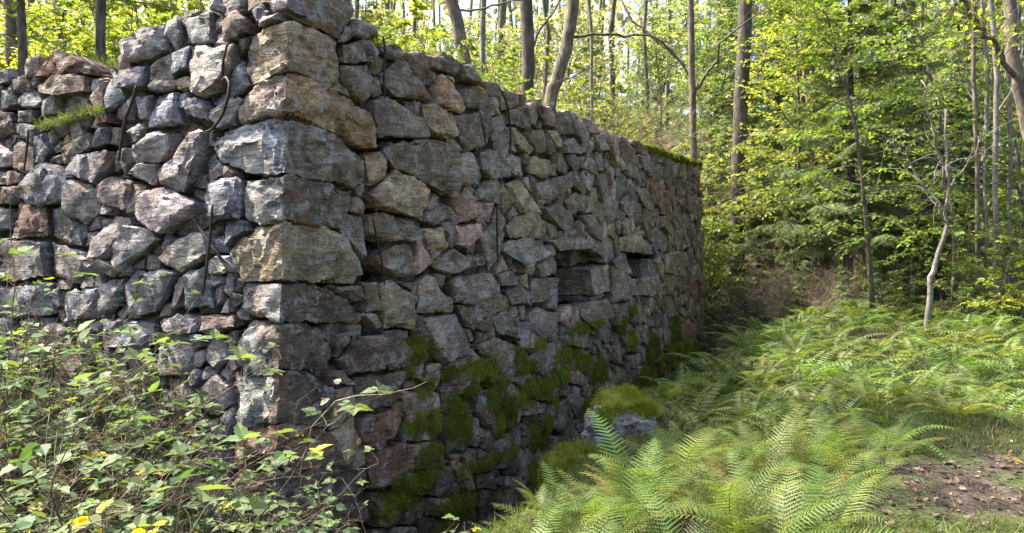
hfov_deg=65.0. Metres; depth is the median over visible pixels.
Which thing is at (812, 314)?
fern
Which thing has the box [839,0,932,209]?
spruce tree
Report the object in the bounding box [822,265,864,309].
spruce sapling
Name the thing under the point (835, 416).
fern
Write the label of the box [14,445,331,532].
bramble
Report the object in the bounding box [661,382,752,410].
fern
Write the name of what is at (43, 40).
leafy tree
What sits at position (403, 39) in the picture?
hazel shrub
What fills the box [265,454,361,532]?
bramble
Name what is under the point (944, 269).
hazel shrub
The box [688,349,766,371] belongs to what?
fern
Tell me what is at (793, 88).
leafy tree
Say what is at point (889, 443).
fern
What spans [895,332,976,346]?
fern
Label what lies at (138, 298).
bramble
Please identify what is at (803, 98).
spruce tree
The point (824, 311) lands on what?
fern
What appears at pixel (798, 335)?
fern
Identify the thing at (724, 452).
fern
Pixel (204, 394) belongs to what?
bramble
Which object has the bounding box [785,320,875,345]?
fern
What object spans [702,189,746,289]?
hazel shrub
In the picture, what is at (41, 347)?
bramble
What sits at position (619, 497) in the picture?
fern
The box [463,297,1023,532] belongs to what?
ferns
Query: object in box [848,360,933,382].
fern
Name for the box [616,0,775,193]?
tree
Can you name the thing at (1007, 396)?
fern
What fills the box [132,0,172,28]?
hazel shrub
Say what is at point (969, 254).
hazel shrub
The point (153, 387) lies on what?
bramble
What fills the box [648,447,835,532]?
fern
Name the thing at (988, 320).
fern
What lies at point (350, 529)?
bramble
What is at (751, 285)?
brush pile
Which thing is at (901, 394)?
fern
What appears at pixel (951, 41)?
leafy tree
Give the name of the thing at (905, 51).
leafy tree
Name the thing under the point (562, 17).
leafy tree
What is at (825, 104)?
spruce tree
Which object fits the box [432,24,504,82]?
hazel shrub
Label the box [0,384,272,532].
bramble
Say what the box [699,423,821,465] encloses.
fern
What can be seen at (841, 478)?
fern
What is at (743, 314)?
spruce sapling
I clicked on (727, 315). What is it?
brush pile
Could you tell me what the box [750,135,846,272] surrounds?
hazel shrub
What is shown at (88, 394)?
bramble
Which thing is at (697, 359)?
fern
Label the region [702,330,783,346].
fern
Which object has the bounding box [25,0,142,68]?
hazel shrub
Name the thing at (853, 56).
leafy tree
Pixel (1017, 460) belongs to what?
yellow leaves
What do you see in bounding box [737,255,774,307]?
hazel shrub
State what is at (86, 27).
hazel shrub
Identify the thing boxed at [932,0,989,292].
tree
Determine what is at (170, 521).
bramble
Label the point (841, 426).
fern
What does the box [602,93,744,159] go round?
dry shrub
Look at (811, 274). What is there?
brush pile
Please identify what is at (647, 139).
hazel shrub
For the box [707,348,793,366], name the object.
fern
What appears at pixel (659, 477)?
fern
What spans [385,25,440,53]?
hazel shrub
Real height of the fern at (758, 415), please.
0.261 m
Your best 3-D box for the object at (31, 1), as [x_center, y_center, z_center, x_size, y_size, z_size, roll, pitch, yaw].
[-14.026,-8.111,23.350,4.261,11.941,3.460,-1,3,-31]
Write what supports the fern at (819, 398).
on the ground at (998, 481)
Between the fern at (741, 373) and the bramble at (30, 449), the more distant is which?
the fern at (741, 373)
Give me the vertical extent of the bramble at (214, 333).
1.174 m
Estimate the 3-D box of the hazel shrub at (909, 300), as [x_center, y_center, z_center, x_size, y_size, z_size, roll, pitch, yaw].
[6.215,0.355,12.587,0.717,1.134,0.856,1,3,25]
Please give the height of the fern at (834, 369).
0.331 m
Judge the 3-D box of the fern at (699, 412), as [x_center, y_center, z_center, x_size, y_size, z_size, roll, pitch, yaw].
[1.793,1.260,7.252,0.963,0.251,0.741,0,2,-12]
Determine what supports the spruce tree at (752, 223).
on the ground at (998, 481)
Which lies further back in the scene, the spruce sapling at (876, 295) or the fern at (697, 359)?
the spruce sapling at (876, 295)
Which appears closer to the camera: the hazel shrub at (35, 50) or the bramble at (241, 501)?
the bramble at (241, 501)
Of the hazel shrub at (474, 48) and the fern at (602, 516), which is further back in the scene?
the hazel shrub at (474, 48)
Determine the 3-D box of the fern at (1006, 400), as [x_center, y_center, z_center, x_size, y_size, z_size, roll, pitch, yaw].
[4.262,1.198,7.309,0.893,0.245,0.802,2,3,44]
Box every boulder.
[533,436,601,497]
[579,380,664,449]
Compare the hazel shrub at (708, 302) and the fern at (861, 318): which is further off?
the hazel shrub at (708, 302)
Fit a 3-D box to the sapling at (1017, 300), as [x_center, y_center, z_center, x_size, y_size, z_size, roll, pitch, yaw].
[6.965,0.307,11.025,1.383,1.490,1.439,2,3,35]
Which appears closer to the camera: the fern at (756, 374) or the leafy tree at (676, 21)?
the fern at (756, 374)
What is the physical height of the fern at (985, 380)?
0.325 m
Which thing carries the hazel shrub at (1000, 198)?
on the ground at (998, 481)
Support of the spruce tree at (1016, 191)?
on the ground at (998, 481)
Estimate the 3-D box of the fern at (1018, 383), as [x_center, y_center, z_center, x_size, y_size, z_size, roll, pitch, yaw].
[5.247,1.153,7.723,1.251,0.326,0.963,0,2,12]
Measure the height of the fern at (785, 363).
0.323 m
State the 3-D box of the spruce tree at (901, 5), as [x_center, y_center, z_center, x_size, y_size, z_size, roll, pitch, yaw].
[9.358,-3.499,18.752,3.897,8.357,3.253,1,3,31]
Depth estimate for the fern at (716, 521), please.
3.60 m
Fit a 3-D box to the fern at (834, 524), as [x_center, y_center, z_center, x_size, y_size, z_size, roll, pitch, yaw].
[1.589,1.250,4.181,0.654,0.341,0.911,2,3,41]
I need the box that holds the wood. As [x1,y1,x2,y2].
[0,0,1023,249]
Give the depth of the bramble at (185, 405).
5.28 m
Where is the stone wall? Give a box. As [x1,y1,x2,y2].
[0,0,708,532]
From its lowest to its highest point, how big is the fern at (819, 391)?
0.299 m
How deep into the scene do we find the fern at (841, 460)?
4.92 m
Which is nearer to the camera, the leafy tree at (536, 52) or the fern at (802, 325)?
the fern at (802, 325)
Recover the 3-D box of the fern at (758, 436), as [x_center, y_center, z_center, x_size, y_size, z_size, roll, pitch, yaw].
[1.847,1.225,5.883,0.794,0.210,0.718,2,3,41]
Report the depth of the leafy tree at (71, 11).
24.59 m
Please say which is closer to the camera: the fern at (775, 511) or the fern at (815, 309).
the fern at (775, 511)
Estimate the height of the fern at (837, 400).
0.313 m
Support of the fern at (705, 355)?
on the ground at (998, 481)
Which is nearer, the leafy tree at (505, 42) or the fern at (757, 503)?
the fern at (757, 503)
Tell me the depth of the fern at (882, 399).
6.97 m
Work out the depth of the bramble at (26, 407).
4.71 m
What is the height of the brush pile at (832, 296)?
1.448 m
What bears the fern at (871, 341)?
on the ground at (998, 481)
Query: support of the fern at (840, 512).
on the ground at (998, 481)
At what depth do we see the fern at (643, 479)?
4.36 m
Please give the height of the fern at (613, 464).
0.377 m
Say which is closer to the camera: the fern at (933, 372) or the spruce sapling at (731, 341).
the fern at (933, 372)
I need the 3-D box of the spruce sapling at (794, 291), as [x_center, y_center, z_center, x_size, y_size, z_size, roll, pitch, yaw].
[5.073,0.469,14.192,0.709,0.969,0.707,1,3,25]
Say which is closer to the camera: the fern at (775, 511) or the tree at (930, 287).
the fern at (775, 511)
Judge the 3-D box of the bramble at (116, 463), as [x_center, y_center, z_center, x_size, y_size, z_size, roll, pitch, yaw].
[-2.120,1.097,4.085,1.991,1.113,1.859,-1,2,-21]
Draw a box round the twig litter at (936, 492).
[804,424,1023,532]
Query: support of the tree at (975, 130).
on the ground at (998, 481)
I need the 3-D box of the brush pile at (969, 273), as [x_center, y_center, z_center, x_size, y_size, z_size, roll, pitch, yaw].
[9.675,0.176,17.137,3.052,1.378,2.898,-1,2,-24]
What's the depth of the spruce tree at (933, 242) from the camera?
15.40 m
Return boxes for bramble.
[0,183,166,461]
[0,238,41,425]
[0,246,221,532]
[0,260,236,440]
[0,272,194,447]
[0,280,240,488]
[0,308,135,495]
[0,320,84,421]
[0,320,96,481]
[0,326,239,500]
[0,326,346,532]
[0,327,105,423]
[0,328,70,423]
[0,328,269,515]
[0,342,294,532]
[0,345,326,532]
[0,347,296,532]
[0,350,42,434]
[0,371,341,532]
[0,380,352,532]
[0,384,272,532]
[0,395,351,532]
[0,415,287,532]
[1,349,193,490]
[5,384,395,532]
[7,354,165,447]
[11,422,296,532]
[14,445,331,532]
[22,356,245,532]
[26,421,308,532]
[47,507,163,532]
[67,384,220,478]
[70,446,377,532]
[75,430,339,532]
[113,281,178,433]
[123,461,222,532]
[154,516,190,532]
[189,491,296,532]
[223,431,364,532]
[251,507,306,532]
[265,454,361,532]
[285,511,458,532]
[302,462,373,531]
[310,477,378,532]
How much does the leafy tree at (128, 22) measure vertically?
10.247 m
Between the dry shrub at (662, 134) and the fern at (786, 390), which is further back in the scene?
the dry shrub at (662, 134)
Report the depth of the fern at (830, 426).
6.02 m
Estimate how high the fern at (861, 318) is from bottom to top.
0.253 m
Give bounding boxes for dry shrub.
[490,80,618,135]
[502,62,660,142]
[503,49,737,171]
[523,61,637,138]
[561,52,723,152]
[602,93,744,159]
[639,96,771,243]
[704,219,778,290]
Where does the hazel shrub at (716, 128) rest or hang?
on the ground at (998, 481)
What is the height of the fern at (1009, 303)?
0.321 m
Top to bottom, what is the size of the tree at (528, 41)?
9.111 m
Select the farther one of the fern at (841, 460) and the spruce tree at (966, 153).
the spruce tree at (966, 153)
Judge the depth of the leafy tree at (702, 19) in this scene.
28.06 m
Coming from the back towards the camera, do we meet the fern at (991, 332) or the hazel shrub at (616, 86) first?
the hazel shrub at (616, 86)
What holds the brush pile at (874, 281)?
on the ground at (998, 481)
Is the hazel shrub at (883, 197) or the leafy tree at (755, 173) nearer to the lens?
the leafy tree at (755, 173)
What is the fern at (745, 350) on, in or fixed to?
on the ground at (998, 481)
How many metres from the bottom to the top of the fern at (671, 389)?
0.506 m
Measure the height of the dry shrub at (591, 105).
2.559 m
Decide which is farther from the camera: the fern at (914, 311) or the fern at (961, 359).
the fern at (914, 311)
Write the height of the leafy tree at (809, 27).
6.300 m
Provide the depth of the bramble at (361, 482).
3.57 m
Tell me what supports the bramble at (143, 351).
on the ground at (998, 481)
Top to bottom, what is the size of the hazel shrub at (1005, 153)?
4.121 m
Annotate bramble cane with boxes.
[298,379,426,479]
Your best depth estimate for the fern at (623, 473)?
4.42 m
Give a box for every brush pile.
[700,292,776,352]
[703,228,938,321]
[703,252,807,315]
[704,226,893,337]
[705,206,853,297]
[709,226,839,286]
[719,274,840,318]
[720,219,894,291]
[728,191,951,313]
[735,244,878,313]
[769,250,906,300]
[772,176,974,291]
[782,223,980,288]
[812,251,937,302]
[924,243,1020,289]
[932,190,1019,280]
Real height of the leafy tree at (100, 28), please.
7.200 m
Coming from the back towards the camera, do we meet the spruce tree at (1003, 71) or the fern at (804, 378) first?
the spruce tree at (1003, 71)
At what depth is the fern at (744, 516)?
3.93 m
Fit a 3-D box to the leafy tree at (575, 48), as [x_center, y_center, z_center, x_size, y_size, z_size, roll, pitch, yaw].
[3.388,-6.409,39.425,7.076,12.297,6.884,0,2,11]
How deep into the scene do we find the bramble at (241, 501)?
3.49 m
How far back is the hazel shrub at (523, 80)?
14.21 m
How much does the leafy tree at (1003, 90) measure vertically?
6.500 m
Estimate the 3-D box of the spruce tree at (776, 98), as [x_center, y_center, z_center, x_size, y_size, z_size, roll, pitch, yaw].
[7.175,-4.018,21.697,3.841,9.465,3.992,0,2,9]
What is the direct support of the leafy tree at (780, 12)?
on the ground at (998, 481)
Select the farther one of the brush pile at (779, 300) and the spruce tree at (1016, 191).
the spruce tree at (1016, 191)
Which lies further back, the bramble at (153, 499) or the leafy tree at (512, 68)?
the leafy tree at (512, 68)
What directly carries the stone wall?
on the ground at (998, 481)
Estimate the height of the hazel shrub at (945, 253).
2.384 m
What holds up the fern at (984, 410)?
on the ground at (998, 481)
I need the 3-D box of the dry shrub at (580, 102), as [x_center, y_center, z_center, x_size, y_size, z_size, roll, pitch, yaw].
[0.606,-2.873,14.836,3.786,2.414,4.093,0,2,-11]
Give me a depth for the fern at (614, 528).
3.61 m
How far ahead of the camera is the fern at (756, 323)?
12.14 m
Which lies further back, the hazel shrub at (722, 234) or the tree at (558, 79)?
the hazel shrub at (722, 234)
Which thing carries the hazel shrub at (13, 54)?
on the ground at (998, 481)
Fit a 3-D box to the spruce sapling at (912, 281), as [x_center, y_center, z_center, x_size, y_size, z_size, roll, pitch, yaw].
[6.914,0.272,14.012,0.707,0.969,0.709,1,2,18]
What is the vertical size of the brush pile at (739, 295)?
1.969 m
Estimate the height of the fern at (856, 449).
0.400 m
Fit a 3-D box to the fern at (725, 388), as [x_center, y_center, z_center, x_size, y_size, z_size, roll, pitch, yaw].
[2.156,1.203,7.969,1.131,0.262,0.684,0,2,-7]
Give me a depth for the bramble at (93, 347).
5.94 m
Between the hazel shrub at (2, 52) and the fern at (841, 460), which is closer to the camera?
the fern at (841, 460)
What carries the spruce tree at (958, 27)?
on the ground at (998, 481)
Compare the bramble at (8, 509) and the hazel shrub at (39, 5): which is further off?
the hazel shrub at (39, 5)
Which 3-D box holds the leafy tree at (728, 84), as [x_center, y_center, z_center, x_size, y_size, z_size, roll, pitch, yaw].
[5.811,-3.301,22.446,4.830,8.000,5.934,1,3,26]
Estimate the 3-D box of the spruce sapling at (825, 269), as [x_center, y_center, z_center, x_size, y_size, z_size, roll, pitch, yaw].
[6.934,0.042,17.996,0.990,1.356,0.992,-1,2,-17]
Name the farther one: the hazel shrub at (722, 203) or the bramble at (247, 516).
the hazel shrub at (722, 203)
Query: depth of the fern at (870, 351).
9.42 m
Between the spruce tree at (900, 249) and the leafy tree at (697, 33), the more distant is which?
the leafy tree at (697, 33)
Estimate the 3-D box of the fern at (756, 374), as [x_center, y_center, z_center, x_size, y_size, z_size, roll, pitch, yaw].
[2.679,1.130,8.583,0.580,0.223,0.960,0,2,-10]
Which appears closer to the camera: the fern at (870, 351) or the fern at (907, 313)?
the fern at (870, 351)
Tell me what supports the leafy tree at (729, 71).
on the ground at (998, 481)
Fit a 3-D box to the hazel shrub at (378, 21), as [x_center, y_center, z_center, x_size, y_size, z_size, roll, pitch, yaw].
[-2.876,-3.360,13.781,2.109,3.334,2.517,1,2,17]
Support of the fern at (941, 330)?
on the ground at (998, 481)
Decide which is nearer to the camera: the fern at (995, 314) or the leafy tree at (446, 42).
the fern at (995, 314)
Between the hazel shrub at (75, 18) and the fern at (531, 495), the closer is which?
the fern at (531, 495)
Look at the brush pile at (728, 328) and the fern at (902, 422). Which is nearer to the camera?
the fern at (902, 422)
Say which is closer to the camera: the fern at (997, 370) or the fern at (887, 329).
the fern at (997, 370)
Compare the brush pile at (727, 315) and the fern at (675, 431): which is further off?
the brush pile at (727, 315)
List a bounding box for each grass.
[10,40,689,156]
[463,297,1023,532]
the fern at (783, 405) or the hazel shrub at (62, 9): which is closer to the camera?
the fern at (783, 405)
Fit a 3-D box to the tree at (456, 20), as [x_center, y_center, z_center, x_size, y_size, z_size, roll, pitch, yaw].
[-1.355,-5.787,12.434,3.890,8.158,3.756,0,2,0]
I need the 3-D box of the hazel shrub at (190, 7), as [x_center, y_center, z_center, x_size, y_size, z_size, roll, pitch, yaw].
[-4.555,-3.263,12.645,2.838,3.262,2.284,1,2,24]
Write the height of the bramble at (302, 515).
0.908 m
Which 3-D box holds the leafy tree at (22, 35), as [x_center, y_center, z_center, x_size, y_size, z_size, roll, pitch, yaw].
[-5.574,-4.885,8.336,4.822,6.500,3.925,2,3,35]
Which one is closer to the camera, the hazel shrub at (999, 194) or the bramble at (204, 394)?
the bramble at (204, 394)
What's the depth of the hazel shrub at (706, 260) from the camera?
18.20 m
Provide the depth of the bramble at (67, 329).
6.08 m
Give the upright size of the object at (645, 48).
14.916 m
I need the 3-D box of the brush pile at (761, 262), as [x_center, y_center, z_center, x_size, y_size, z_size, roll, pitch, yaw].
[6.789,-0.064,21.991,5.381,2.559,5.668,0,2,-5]
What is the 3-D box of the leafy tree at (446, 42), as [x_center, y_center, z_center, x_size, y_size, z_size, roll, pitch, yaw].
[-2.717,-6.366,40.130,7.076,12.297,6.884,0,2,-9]
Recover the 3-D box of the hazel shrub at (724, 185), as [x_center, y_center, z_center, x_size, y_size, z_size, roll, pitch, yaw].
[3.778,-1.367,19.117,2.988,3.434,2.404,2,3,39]
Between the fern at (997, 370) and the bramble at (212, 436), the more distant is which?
the fern at (997, 370)
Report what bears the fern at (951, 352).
on the ground at (998, 481)
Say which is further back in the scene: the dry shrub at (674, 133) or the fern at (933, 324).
the dry shrub at (674, 133)
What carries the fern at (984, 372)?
on the ground at (998, 481)
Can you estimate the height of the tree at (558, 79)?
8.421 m
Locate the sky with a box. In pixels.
[0,0,1023,201]
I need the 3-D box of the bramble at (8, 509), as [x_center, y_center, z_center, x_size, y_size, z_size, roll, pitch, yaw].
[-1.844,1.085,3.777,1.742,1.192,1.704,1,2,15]
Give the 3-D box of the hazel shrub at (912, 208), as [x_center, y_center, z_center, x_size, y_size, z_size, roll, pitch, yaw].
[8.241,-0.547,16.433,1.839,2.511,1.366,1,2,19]
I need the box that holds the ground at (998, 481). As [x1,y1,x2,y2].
[0,223,1023,532]
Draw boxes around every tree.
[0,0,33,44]
[0,0,106,56]
[0,0,110,51]
[0,0,185,71]
[3,0,17,68]
[10,0,106,64]
[40,0,184,60]
[50,0,64,52]
[65,0,135,62]
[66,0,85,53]
[70,0,198,59]
[113,0,209,61]
[351,0,426,43]
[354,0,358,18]
[371,6,420,48]
[373,2,452,48]
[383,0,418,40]
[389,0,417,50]
[438,23,490,57]
[445,0,542,62]
[451,10,541,92]
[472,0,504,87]
[474,19,521,87]
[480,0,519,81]
[487,27,543,103]
[495,1,599,113]
[507,0,639,137]
[520,0,578,99]
[541,12,638,119]
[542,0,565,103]
[544,0,695,108]
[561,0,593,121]
[565,29,619,128]
[589,0,717,176]
[593,0,726,205]
[604,0,727,249]
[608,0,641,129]
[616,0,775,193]
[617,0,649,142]
[626,4,705,194]
[643,16,755,199]
[645,0,786,284]
[662,1,826,267]
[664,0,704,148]
[677,0,749,265]
[697,0,786,243]
[704,0,969,288]
[705,0,907,292]
[712,0,836,286]
[717,119,801,318]
[719,13,842,194]
[728,0,798,314]
[732,0,993,316]
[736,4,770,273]
[749,14,858,225]
[752,0,948,298]
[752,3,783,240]
[756,99,842,311]
[760,1,896,180]
[761,0,863,270]
[773,43,863,270]
[811,0,895,179]
[815,0,1023,303]
[825,76,936,296]
[832,0,991,287]
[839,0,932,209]
[839,0,1023,213]
[854,6,960,205]
[865,66,1017,331]
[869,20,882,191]
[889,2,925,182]
[896,138,961,296]
[897,0,1022,244]
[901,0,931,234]
[906,0,1023,298]
[908,0,1001,181]
[909,42,1015,289]
[911,0,1023,140]
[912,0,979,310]
[913,0,1023,227]
[923,2,1007,181]
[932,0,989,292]
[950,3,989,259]
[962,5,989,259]
[963,3,1023,251]
[978,11,1023,167]
[982,56,1023,262]
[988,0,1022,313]
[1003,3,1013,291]
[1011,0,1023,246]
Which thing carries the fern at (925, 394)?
on the ground at (998, 481)
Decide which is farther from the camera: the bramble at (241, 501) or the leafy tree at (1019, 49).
the leafy tree at (1019, 49)
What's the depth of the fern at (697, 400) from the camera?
7.10 m
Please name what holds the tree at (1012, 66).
on the ground at (998, 481)
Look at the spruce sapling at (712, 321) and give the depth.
15.03 m
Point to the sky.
(467, 2)
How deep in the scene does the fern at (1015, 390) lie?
7.19 m
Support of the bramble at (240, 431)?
on the ground at (998, 481)
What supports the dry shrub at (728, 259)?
on the ground at (998, 481)
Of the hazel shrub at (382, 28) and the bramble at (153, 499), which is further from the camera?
the hazel shrub at (382, 28)
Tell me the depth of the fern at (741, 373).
8.61 m
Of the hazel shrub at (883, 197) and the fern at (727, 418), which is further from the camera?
the hazel shrub at (883, 197)
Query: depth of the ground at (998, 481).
5.37 m
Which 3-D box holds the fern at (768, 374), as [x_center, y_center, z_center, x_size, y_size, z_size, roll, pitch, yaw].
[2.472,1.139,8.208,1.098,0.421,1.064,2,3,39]
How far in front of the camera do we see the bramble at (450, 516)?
3.72 m
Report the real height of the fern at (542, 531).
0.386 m
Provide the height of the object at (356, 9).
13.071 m
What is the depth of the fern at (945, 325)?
11.24 m
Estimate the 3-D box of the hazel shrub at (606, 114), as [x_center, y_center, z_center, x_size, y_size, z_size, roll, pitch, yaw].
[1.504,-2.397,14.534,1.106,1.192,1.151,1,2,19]
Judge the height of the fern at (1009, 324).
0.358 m
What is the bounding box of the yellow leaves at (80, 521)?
[72,497,113,532]
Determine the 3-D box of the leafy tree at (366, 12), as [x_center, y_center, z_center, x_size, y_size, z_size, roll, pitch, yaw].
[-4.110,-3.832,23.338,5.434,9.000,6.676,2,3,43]
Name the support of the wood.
on the ground at (998, 481)
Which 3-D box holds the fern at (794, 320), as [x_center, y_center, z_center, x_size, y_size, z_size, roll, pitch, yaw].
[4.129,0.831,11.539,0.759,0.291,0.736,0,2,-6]
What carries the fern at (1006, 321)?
on the ground at (998, 481)
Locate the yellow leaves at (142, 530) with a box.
[131,520,166,532]
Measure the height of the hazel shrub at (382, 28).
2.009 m
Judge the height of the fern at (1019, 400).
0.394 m
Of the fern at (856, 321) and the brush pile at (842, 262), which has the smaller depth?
the fern at (856, 321)
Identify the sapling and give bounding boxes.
[694,306,728,359]
[705,340,728,366]
[716,329,738,357]
[723,290,761,348]
[732,293,773,345]
[760,258,811,323]
[778,266,818,317]
[810,241,839,293]
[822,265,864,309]
[859,268,892,309]
[890,256,926,303]
[960,235,1023,328]
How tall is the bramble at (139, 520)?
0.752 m
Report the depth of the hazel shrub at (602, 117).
14.81 m
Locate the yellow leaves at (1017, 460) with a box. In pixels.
[1006,456,1022,463]
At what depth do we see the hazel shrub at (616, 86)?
17.92 m
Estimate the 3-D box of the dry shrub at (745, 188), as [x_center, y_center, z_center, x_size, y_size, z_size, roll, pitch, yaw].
[3.068,-2.026,17.897,5.322,3.138,4.922,2,3,36]
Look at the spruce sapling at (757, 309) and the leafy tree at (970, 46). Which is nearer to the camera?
the spruce sapling at (757, 309)
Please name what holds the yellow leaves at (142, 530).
on the ground at (998, 481)
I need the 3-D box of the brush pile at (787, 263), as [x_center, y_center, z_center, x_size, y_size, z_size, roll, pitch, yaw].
[7.755,-0.023,20.211,5.232,2.362,4.967,0,2,5]
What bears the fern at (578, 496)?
on the ground at (998, 481)
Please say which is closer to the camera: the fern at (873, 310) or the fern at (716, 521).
the fern at (716, 521)
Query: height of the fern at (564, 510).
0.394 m
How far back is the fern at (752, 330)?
11.21 m
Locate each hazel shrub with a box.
[0,0,95,55]
[0,8,94,61]
[0,11,43,63]
[0,15,62,68]
[1,0,88,50]
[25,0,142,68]
[26,5,131,65]
[27,0,143,64]
[46,0,145,63]
[74,0,124,41]
[88,0,185,61]
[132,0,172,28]
[142,0,206,25]
[170,0,207,17]
[361,0,405,37]
[366,0,395,43]
[373,17,412,42]
[381,0,445,54]
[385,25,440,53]
[411,38,486,68]
[422,37,482,65]
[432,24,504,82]
[471,54,529,89]
[476,43,518,91]
[524,88,535,98]
[538,55,597,122]
[557,89,595,116]
[578,99,618,134]
[593,97,636,136]
[604,83,658,142]
[622,109,670,149]
[644,141,735,255]
[682,125,737,273]
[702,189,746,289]
[702,207,755,325]
[702,228,753,306]
[702,264,720,309]
[714,196,771,278]
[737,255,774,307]
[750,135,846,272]
[832,150,913,223]
[850,236,909,305]
[878,182,956,284]
[883,253,934,317]
[889,196,983,287]
[890,148,936,234]
[905,218,980,306]
[928,163,1023,294]
[929,176,1015,273]
[937,228,1009,302]
[941,206,1023,310]
[943,200,1023,322]
[947,114,1023,278]
[958,214,1023,315]
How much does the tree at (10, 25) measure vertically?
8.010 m
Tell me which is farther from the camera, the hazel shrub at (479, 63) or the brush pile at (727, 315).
the brush pile at (727, 315)
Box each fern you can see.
[469,504,589,532]
[480,508,556,532]
[493,462,622,532]
[515,480,581,518]
[521,468,676,532]
[531,495,648,532]
[534,409,719,520]
[545,479,619,516]
[568,439,713,525]
[574,456,675,509]
[581,470,789,532]
[588,438,717,503]
[595,519,631,532]
[601,521,619,532]
[610,428,750,485]
[635,421,735,465]
[639,405,735,436]
[640,363,731,387]
[640,385,663,422]
[640,408,758,450]
[645,388,710,424]
[647,462,899,532]
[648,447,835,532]
[653,457,813,530]
[656,376,721,420]
[657,391,756,421]
[658,426,798,472]
[660,383,739,423]
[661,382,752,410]
[661,448,854,532]
[662,352,760,389]
[667,447,773,493]
[669,352,724,368]
[672,494,730,532]
[675,369,769,395]
[676,347,724,367]
[680,415,764,437]
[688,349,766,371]
[689,390,800,428]
[690,391,797,419]
[693,355,804,400]
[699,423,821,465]
[700,411,818,477]
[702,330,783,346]
[704,324,788,343]
[704,402,755,424]
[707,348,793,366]
[707,402,834,437]
[708,323,775,346]
[715,418,826,448]
[718,335,785,357]
[724,474,907,532]
[725,375,812,404]
[725,398,872,469]
[731,442,891,532]
[733,326,791,338]
[733,360,799,380]
[735,315,805,330]
[739,321,832,342]
[741,375,860,409]
[744,400,837,427]
[745,345,822,367]
[753,448,891,503]
[756,346,879,372]
[757,332,847,354]
[761,363,841,394]
[761,406,875,434]
[767,360,891,391]
[771,312,820,328]
[771,404,888,452]
[772,315,841,333]
[774,304,846,320]
[783,388,888,425]
[783,422,939,490]
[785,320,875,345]
[785,329,886,352]
[787,413,867,440]
[790,342,877,369]
[793,305,845,315]
[794,309,830,324]
[794,357,924,380]
[798,382,870,401]
[802,315,871,329]
[804,322,866,339]
[808,370,943,405]
[809,410,903,462]
[811,415,951,467]
[812,373,944,408]
[816,314,897,335]
[825,305,895,321]
[829,299,901,317]
[832,408,959,462]
[833,341,903,356]
[837,302,903,315]
[837,312,891,327]
[840,383,940,404]
[843,407,939,430]
[848,331,912,347]
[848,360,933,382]
[849,374,964,395]
[850,342,935,365]
[852,357,973,395]
[857,314,935,338]
[863,337,990,357]
[864,320,957,341]
[865,301,942,322]
[883,304,924,312]
[883,336,1022,373]
[890,303,961,316]
[893,360,987,387]
[895,318,957,332]
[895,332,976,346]
[899,325,1007,346]
[903,373,999,422]
[905,317,964,328]
[906,323,976,341]
[906,384,1005,420]
[907,371,1023,399]
[912,303,971,318]
[919,397,1016,423]
[925,303,973,315]
[925,364,1023,398]
[929,382,1023,407]
[930,342,1002,360]
[931,308,1010,323]
[935,315,1023,349]
[936,385,1023,424]
[937,309,1023,328]
[952,294,1023,312]
[952,361,1023,382]
[955,315,1023,337]
[955,334,1023,351]
[960,336,1023,366]
[963,350,1023,372]
[963,359,1022,378]
[969,298,1023,322]
[969,309,1023,332]
[979,381,1023,415]
[983,365,1023,387]
[995,392,1023,402]
[1003,335,1023,349]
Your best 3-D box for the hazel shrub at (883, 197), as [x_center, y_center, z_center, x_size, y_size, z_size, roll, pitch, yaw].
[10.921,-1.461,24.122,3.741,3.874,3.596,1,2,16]
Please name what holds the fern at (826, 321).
on the ground at (998, 481)
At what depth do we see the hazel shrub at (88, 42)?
9.81 m
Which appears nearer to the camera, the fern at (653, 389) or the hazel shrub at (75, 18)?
the fern at (653, 389)
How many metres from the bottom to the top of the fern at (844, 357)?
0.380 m
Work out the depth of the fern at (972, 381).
7.75 m
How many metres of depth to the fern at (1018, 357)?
8.63 m
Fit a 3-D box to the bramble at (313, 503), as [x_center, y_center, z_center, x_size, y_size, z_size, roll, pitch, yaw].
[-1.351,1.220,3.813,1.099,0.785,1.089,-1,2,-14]
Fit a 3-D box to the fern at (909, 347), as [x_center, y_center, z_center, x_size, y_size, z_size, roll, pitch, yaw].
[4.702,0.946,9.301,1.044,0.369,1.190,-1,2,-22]
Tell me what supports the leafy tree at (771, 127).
on the ground at (998, 481)
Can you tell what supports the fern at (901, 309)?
on the ground at (998, 481)

